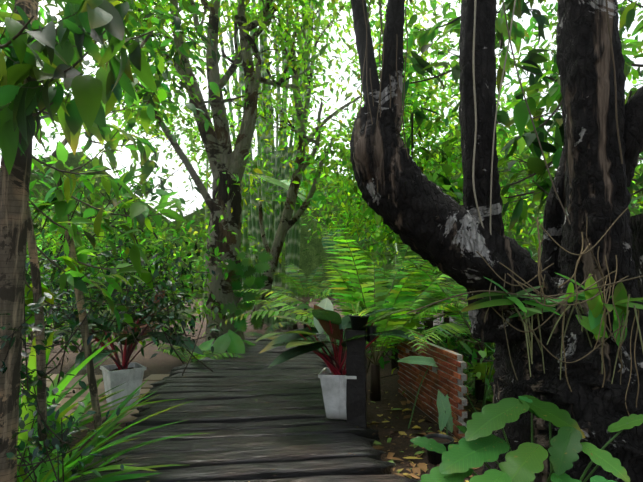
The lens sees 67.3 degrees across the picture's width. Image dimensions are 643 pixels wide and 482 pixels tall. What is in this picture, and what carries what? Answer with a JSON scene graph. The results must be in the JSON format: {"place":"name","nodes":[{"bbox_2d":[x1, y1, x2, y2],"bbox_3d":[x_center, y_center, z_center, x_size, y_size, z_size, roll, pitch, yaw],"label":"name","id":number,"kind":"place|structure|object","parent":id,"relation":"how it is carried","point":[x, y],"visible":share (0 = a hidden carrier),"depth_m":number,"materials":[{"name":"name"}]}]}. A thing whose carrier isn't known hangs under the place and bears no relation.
{"place":"outdoors","nodes":[
{"label":"outdoors","id":0,"kind":"place"},
{"bbox_2d":[22,297,492,481],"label":"ground","id":1,"kind":"structure","parent":0,"point":[160,362],"depth_m":6.44,"materials":[{"name":"soil"}]},
{"bbox_2d":[0,0,151,481],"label":"pale trunks","id":2,"kind":"object","parent":1,"relation":"on","point":[17,235],"visible":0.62,"depth_m":2.80,"materials":[{"name":"brown plant"}]},
{"bbox_2d":[21,374,169,423],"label":"flagstones","id":3,"kind":"object","parent":1,"relation":"on","point":[150,379],"visible":0.1,"depth_m":6.71,"materials":[{"name":"grey stone"}]},
{"bbox_2d":[100,362,145,409],"bbox_3d":[-2.201,1.623,5.340,0.398,0.460,0.398,3,-5,-36],"label":"planter","id":4,"kind":"object","parent":3,"relation":"on","point":[131,375],"visible":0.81,"depth_m":5.22,"materials":[{"name":"concrete"}]},
{"bbox_2d":[0,238,228,481],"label":"shrub","id":5,"kind":"object","parent":1,"relation":"on","point":[39,450],"visible":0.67,"depth_m":4.00,"materials":[{"name":"green plant"}]},
{"bbox_2d":[135,0,257,349],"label":"tree","id":6,"kind":"object","parent":1,"relation":"on","point":[217,144],"visible":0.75,"depth_m":10.29,"materials":[{"name":"brown plant"}]},
{"bbox_2d":[118,0,346,171],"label":"crown branches","id":7,"kind":"object","parent":6,"relation":"attached to","point":[225,78],"visible":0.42,"depth_m":10.43,"materials":[{"name":"green plant"}]},
{"bbox_2d":[125,409,325,427],"bbox_3d":[-0.771,1.902,5.104,2.511,0.171,0.266,1,-5,-7],"label":"wooden plank","id":8,"kind":"object","parent":1,"relation":"on","point":[232,417],"visible":0.48,"depth_m":5.02,"materials":[{"name":"grey wood"}]},
{"bbox_2d":[130,400,324,417],"bbox_3d":[-0.827,1.925,5.399,2.519,0.172,0.291,0,-4,-7],"label":"wooden plank","id":9,"kind":"object","parent":1,"relation":"on","point":[309,405],"visible":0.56,"depth_m":5.35,"materials":[{"name":"grey wood"}]},
{"bbox_2d":[72,442,385,471],"bbox_3d":[-0.726,1.822,3.962,2.560,0.172,0.300,0,-4,-8],"label":"sleeper","id":10,"kind":"object","parent":1,"relation":"on","point":[261,454],"visible":0.6,"depth_m":3.94,"materials":[{"name":"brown wood"}]},
{"bbox_2d":[137,394,322,412],"bbox_3d":[-0.877,1.960,5.715,2.563,0.169,0.299,0,-4,-8],"label":"wooden plank","id":11,"kind":"object","parent":1,"relation":"on","point":[278,399],"visible":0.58,"depth_m":5.68,"materials":[{"name":"grey wood"}]},
{"bbox_2d":[139,383,321,402],"bbox_3d":[-1.004,1.984,6.302,2.622,0.170,0.253,1,-4,-8],"label":"wooden plank","id":12,"kind":"object","parent":1,"relation":"on","point":[167,390],"visible":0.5,"depth_m":6.24,"materials":[{"name":"grey wood"}]},
{"bbox_2d":[69,457,395,481],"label":"sleeper","id":13,"kind":"object","parent":1,"relation":"on","point":[339,466],"visible":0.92,"depth_m":3.65,"materials":[{"name":"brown wood"}]},
{"bbox_2d":[118,417,346,434],"bbox_3d":[-0.786,1.905,4.830,2.434,0.171,0.225,1,-4,-8],"label":"wooden plank","id":14,"kind":"object","parent":1,"relation":"on","point":[200,427],"visible":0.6,"depth_m":4.78,"materials":[{"name":"grey wood"}]},
{"bbox_2d":[318,367,355,419],"bbox_3d":[0.193,1.604,5.066,0.398,0.460,0.398,-1,-4,10],"label":"planter","id":15,"kind":"object","parent":14,"relation":"on","point":[333,391],"visible":0.58,"depth_m":4.92,"materials":[{"name":"concrete"}]},
{"bbox_2d":[145,388,321,401],"bbox_3d":[-0.938,1.971,6.019,2.445,0.171,0.271,1,-3,-9],"label":"wooden plank","id":16,"kind":"object","parent":1,"relation":"on","point":[227,395],"visible":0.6,"depth_m":5.96,"materials":[{"name":"grey wood"}]},
{"bbox_2d":[94,433,374,456],"bbox_3d":[-0.740,1.861,4.287,2.514,0.170,0.309,0,-3,-7],"label":"wooden plank","id":17,"kind":"object","parent":1,"relation":"on","point":[200,445],"visible":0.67,"depth_m":4.26,"materials":[{"name":"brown wood"}]},
{"bbox_2d":[149,375,319,386],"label":"wooden plank","id":18,"kind":"object","parent":1,"relation":"on","point":[239,379],"visible":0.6,"depth_m":6.81,"materials":[{"name":"grey wood"}]},
{"bbox_2d":[149,380,320,390],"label":"wooden plank","id":19,"kind":"object","parent":1,"relation":"on","point":[221,384],"visible":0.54,"depth_m":6.53,"materials":[{"name":"grey wood"}]},
{"bbox_2d":[100,423,379,447],"bbox_3d":[-0.740,1.884,4.581,2.658,0.172,0.239,1,-5,-9],"label":"wooden plank","id":20,"kind":"object","parent":1,"relation":"on","point":[367,432],"visible":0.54,"depth_m":4.57,"materials":[{"name":"grey wood"}]},
{"bbox_2d":[202,7,280,315],"bbox_3d":[-3.324,-4.008,18.206,3.562,13.801,1.289,-2,-4,26],"label":"bamboo","id":21,"kind":"object","parent":1,"relation":"on","point":[277,125],"visible":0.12,"depth_m":18.25,"materials":[{"name":"green plant"}]},
{"bbox_2d":[163,370,321,379],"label":"wooden plank","id":22,"kind":"object","parent":1,"relation":"on","point":[238,374],"visible":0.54,"depth_m":7.14,"materials":[{"name":"grey wood"}]},
{"bbox_2d":[169,369,321,375],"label":"wooden plank","id":23,"kind":"object","parent":1,"relation":"on","point":[219,371],"visible":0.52,"depth_m":7.52,"materials":[{"name":"grey wood"}]},
{"bbox_2d":[171,364,327,371],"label":"wooden plank","id":24,"kind":"object","parent":1,"relation":"on","point":[260,367],"visible":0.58,"depth_m":7.74,"materials":[{"name":"grey wood"}]},
{"bbox_2d":[184,361,326,366],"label":"wooden plank","id":25,"kind":"object","parent":1,"relation":"on","point":[258,363],"visible":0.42,"depth_m":8.11,"materials":[{"name":"grey wood"}]},
{"bbox_2d":[191,354,320,360],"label":"wooden plank","id":26,"kind":"object","parent":1,"relation":"on","point":[276,356],"visible":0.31,"depth_m":8.72,"materials":[{"name":"grey wood"}]},
{"bbox_2d":[245,337,272,340],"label":"wooden plank","id":27,"kind":"object","parent":1,"relation":"on","point":[255,338],"visible":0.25,"depth_m":11.06,"materials":[{"name":"grey wood"}]},
{"bbox_2d":[191,357,327,366],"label":"wooden plank","id":28,"kind":"object","parent":1,"relation":"on","point":[252,359],"visible":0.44,"depth_m":8.39,"materials":[{"name":"grey wood"}]},
{"bbox_2d":[203,352,316,354],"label":"wooden plank","id":29,"kind":"object","parent":1,"relation":"on","point":[254,353],"visible":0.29,"depth_m":9.10,"materials":[{"name":"grey wood"}]},
{"bbox_2d":[47,365,480,481],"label":"leaf litter","id":30,"kind":"object","parent":1,"relation":"on","point":[422,466],"visible":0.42,"depth_m":4.63,"materials":[{"name":"brown plant"}]},
{"bbox_2d":[219,0,320,329],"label":"bamboo clump","id":31,"kind":"object","parent":1,"relation":"on","point":[292,243],"visible":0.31,"depth_m":15.54,"materials":[{"name":"green plant"}]},
{"bbox_2d":[225,349,332,359],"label":"wooden plank","id":32,"kind":"object","parent":1,"relation":"on","point":[269,351],"visible":0.21,"depth_m":9.35,"materials":[{"name":"grey wood"}]},
{"bbox_2d":[245,346,333,352],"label":"wooden plank","id":33,"kind":"object","parent":1,"relation":"on","point":[260,347],"visible":0.17,"depth_m":9.75,"materials":[{"name":"grey wood"}]},
{"bbox_2d":[244,344,336,354],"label":"wooden plank","id":34,"kind":"object","parent":1,"relation":"on","point":[331,348],"visible":0.1,"depth_m":10.15,"materials":[{"name":"grey wood"}]},
{"bbox_2d":[245,341,338,348],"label":"wooden plank","id":35,"kind":"object","parent":1,"relation":"on","point":[263,343],"visible":0.21,"depth_m":10.39,"materials":[{"name":"grey wood"}]},
{"bbox_2d":[246,340,338,351],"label":"wooden plank","id":36,"kind":"object","parent":1,"relation":"on","point":[271,341],"visible":0.19,"depth_m":10.73,"materials":[{"name":"grey wood"}]},
{"bbox_2d":[275,332,325,336],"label":"wooden plank","id":37,"kind":"object","parent":1,"relation":"on","point":[310,336],"visible":0.17,"depth_m":11.82,"materials":[{"name":"grey wood"}]},
{"bbox_2d":[277,330,324,334],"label":"wooden plank","id":38,"kind":"object","parent":1,"relation":"on","point":[287,331],"visible":0.15,"depth_m":12.62,"materials":[{"name":"grey wood"}]},
{"bbox_2d":[251,44,360,324],"bbox_3d":[-0.450,-1.465,12.349,2.909,7.249,0.746,-1,-4,16],"label":"thin leaning tree","id":39,"kind":"object","parent":1,"relation":"on","point":[287,222],"visible":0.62,"depth_m":12.39,"materials":[{"name":"brown plant"}]},
{"bbox_2d":[193,474,420,481],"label":"wooden plank","id":40,"kind":"object","parent":1,"relation":"on","point":[363,478],"visible":1,"depth_m":3.53,"materials":[{"name":"grey wood"}]},
{"bbox_2d":[0,0,642,481],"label":"foliage","id":41,"kind":"object","parent":1,"relation":"on","point":[96,100],"visible":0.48,"depth_m":6.30,"materials":[{"name":"green plant"}]},
{"bbox_2d":[0,0,642,481],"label":"twigs","id":42,"kind":"object","parent":1,"relation":"on","point":[376,388],"visible":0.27,"depth_m":4.61,"materials":[{"name":"plant"}]},
{"bbox_2d":[25,124,642,297],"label":"treeline","id":43,"kind":"object","parent":1,"relation":"on","point":[309,261],"visible":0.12,"depth_m":34.77,"materials":[{"name":"green plant"}]},
{"bbox_2d":[153,217,516,362],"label":"fern fronds","id":44,"kind":"object","parent":1,"relation":"on","point":[428,296],"visible":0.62,"depth_m":6.46,"materials":[{"name":"green plant"}]},
{"bbox_2d":[345,329,366,427],"bbox_3d":[0.357,1.444,4.919,0.204,1.070,0.153,-1,-4,11],"label":"sleeper post","id":45,"kind":"object","parent":1,"relation":"on","point":[356,391],"visible":0.85,"depth_m":4.86,"materials":[{"name":"brown wood"}]},
{"bbox_2d":[349,314,368,329],"bbox_3d":[0.388,0.837,4.980,0.212,0.150,0.212,0,-4,2],"label":"flower pot","id":46,"kind":"object","parent":45,"relation":"on","point":[357,322],"visible":0.88,"depth_m":4.91,"materials":[{"name":"black plastic"}]},
{"bbox_2d":[90,209,642,481],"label":"stalks","id":47,"kind":"object","parent":1,"relation":"on","point":[339,359],"visible":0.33,"depth_m":5.08,"materials":[{"name":"green plant"}]},
{"bbox_2d":[397,331,467,439],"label":"wall bricks","id":48,"kind":"object","parent":1,"relation":"on","point":[427,399],"visible":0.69,"depth_m":5.45,"materials":[{"name":"brown brick"}]},
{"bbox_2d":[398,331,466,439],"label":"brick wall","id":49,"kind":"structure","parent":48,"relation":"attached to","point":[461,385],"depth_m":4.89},
{"bbox_2d":[424,433,453,464],"bbox_3d":[1.031,1.832,4.233,0.262,0.200,0.262,0,-4,2],"label":"pot","id":50,"kind":"object","parent":1,"relation":"on","point":[434,457],"visible":0.54,"depth_m":4.20,"materials":[{"name":"black plastic"}]},
{"bbox_2d":[349,0,642,481],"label":"dark tree","id":51,"kind":"object","parent":1,"relation":"on","point":[425,218],"visible":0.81,"depth_m":3.23,"materials":[{"name":"black plant"}]},
{"bbox_2d":[359,0,642,415],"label":"hanging vines","id":52,"kind":"object","parent":51,"relation":"attached to","point":[539,275],"visible":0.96,"depth_m":3.06,"materials":[{"name":"brown plant"}]},
{"bbox_2d":[0,0,642,220],"label":"sky","id":53,"kind":"structure","parent":0,"point":[179,177],"materials":[{"name":"white"}]},
{"bbox_2d":[49,146,642,481],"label":"plants","id":54,"kind":"object","parent":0,"point":[462,458],"visible":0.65,"depth_m":2.81,"materials":[{"name":"green plant"}]},
{"bbox_2d":[366,326,376,341],"bbox_3d":[0.503,0.954,4.968,0.141,0.155,0.112,0,-4,2],"label":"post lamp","id":55,"kind":"object","parent":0,"point":[370,330],"visible":0.83,"depth_m":4.93,"materials":[{"name":"black metal"}]},
{"bbox_2d":[390,338,494,401],"bbox_3d":[4.365,2.244,8.861,5.929,0.001,7.128,0,-4,2],"label":"plant","id":56,"kind":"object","parent":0,"point":[471,390],"depth_m":7.63,"materials":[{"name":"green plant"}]}
]}

